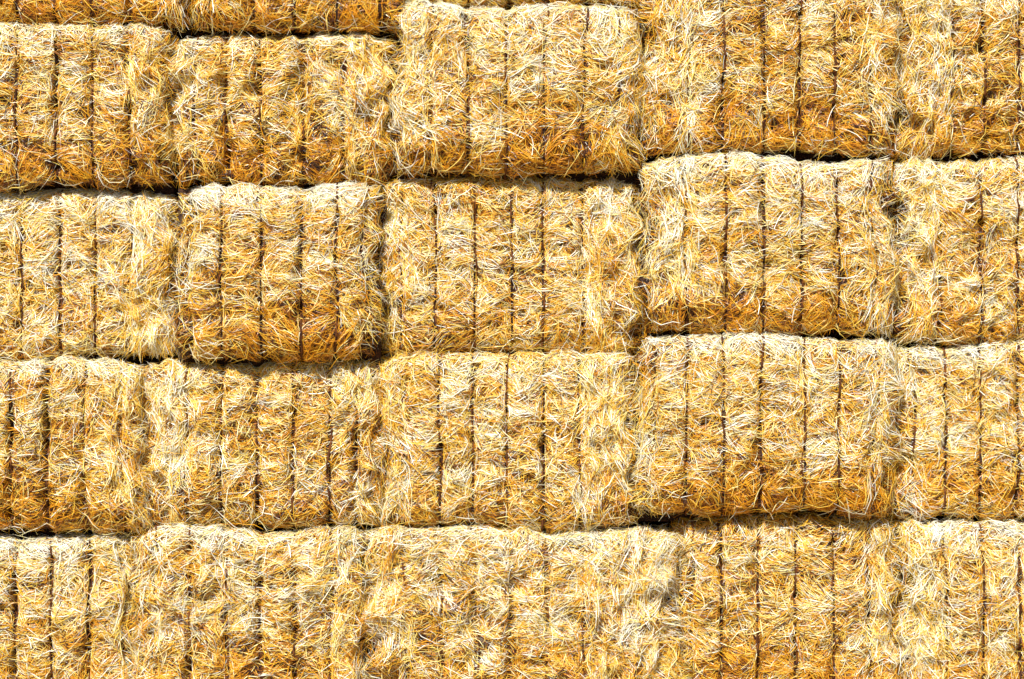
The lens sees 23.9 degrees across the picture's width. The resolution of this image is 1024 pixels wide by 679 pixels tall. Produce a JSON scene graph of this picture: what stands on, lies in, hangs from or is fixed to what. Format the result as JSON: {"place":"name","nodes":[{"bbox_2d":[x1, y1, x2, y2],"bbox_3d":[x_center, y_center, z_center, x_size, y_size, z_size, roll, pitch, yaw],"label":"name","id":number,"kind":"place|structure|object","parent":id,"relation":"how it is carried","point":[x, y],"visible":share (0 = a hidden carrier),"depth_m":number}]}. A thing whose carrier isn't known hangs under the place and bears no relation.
{"place":"outdoors","nodes":[
{"label":"outdoors","id":0,"kind":"place"},
{"label":"ground","id":1,"kind":"structure","parent":0,"visible":0},
{"bbox_2d":[0,531,137,678],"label":"straw bale","id":2,"kind":"object","parent":1,"relation":"on","point":[65,602],"visible":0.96,"depth_m":13.22},
{"bbox_2d":[0,354,153,538],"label":"straw bale","id":3,"kind":"object","parent":2,"relation":"on","point":[72,444],"visible":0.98,"depth_m":13.17},
{"bbox_2d":[0,186,179,364],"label":"straw bale","id":4,"kind":"object","parent":3,"relation":"on","point":[86,273],"visible":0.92,"depth_m":13.28},
{"bbox_2d":[0,19,181,198],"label":"straw bale","id":5,"kind":"object","parent":4,"relation":"on","point":[84,106],"visible":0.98,"depth_m":13.17},
{"bbox_2d":[0,0,198,39],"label":"straw bale","id":6,"kind":"object","parent":5,"relation":"on","point":[168,14],"visible":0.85,"depth_m":13.20},
{"bbox_2d":[119,521,373,678],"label":"straw bale","id":7,"kind":"object","parent":1,"relation":"on","point":[216,601],"visible":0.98,"depth_m":13.19},
{"bbox_2d":[138,356,390,532],"bbox_3d":[-1.358,0.583,14.407,1.523,1.020,2.525,0,0,0],"label":"straw bale","id":8,"kind":"object","parent":7,"relation":"on","point":[270,445],"visible":0.94,"depth_m":13.24},
{"bbox_2d":[168,180,392,370],"bbox_3d":[-1.267,-0.352,14.274,1.246,1.059,2.510,0,0,0],"label":"straw bale","id":9,"kind":"object","parent":8,"relation":"on","point":[273,274],"visible":1,"depth_m":13.10},
{"bbox_2d":[163,30,397,196],"bbox_3d":[-1.266,-1.255,14.390,1.467,0.942,2.539,0,0,0],"label":"straw bale","id":10,"kind":"object","parent":9,"relation":"on","point":[308,112],"visible":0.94,"depth_m":13.23},
{"bbox_2d":[186,0,405,41],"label":"straw bale","id":11,"kind":"object","parent":10,"relation":"on","point":[297,18],"visible":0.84,"depth_m":13.22},
{"bbox_2d":[355,519,695,678],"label":"straw bale","id":12,"kind":"object","parent":1,"relation":"on","point":[471,601],"visible":0.98,"depth_m":13.21},
{"bbox_2d":[377,348,641,534],"bbox_3d":[-0.023,0.569,14.406,1.574,1.069,2.507,0,0,0],"label":"straw bale","id":13,"kind":"object","parent":12,"relation":"on","point":[537,441],"visible":1,"depth_m":13.23},
{"bbox_2d":[375,174,648,356],"bbox_3d":[-0.011,-0.398,14.446,1.645,1.084,2.527,0,0,0],"label":"straw bale","id":14,"kind":"object","parent":13,"relation":"on","point":[507,265],"visible":0.97,"depth_m":13.28},
{"bbox_2d":[386,0,651,186],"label":"straw bale","id":15,"kind":"object","parent":14,"relation":"on","point":[542,91],"visible":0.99,"depth_m":13.12},
{"bbox_2d":[401,0,643,11],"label":"straw bale","id":16,"kind":"object","parent":15,"relation":"on","point":[632,4],"visible":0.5,"depth_m":13.31},
{"bbox_2d":[663,509,904,678],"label":"straw bale","id":17,"kind":"object","parent":1,"relation":"on","point":[799,595],"visible":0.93,"depth_m":13.27},
{"bbox_2d":[624,330,911,523],"bbox_3d":[1.396,0.469,14.294,1.594,1.089,2.530,0,0,0],"label":"straw bale","id":18,"kind":"object","parent":17,"relation":"on","point":[729,423],"visible":1,"depth_m":13.12},
{"bbox_2d":[630,149,905,341],"bbox_3d":[1.413,-0.505,14.308,1.535,1.081,2.522,0,0,0],"label":"straw bale","id":19,"kind":"object","parent":18,"relation":"on","point":[736,242],"visible":1,"depth_m":13.14},
{"bbox_2d":[634,0,904,165],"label":"straw bale","id":20,"kind":"object","parent":19,"relation":"on","point":[811,80],"visible":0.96,"depth_m":13.21},
{"bbox_2d":[891,516,1023,678],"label":"straw bale","id":21,"kind":"object","parent":1,"relation":"on","point":[961,610],"visible":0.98,"depth_m":13.21},
{"bbox_2d":[889,337,1023,522],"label":"straw bale","id":22,"kind":"object","parent":21,"relation":"on","point":[960,425],"visible":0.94,"depth_m":13.23},
{"bbox_2d":[888,154,1023,347],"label":"straw bale","id":23,"kind":"object","parent":22,"relation":"on","point":[959,226],"visible":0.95,"depth_m":13.23},
{"bbox_2d":[890,0,1023,163],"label":"straw bale","id":24,"kind":"object","parent":23,"relation":"on","point":[961,66],"visible":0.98,"depth_m":13.24}
]}

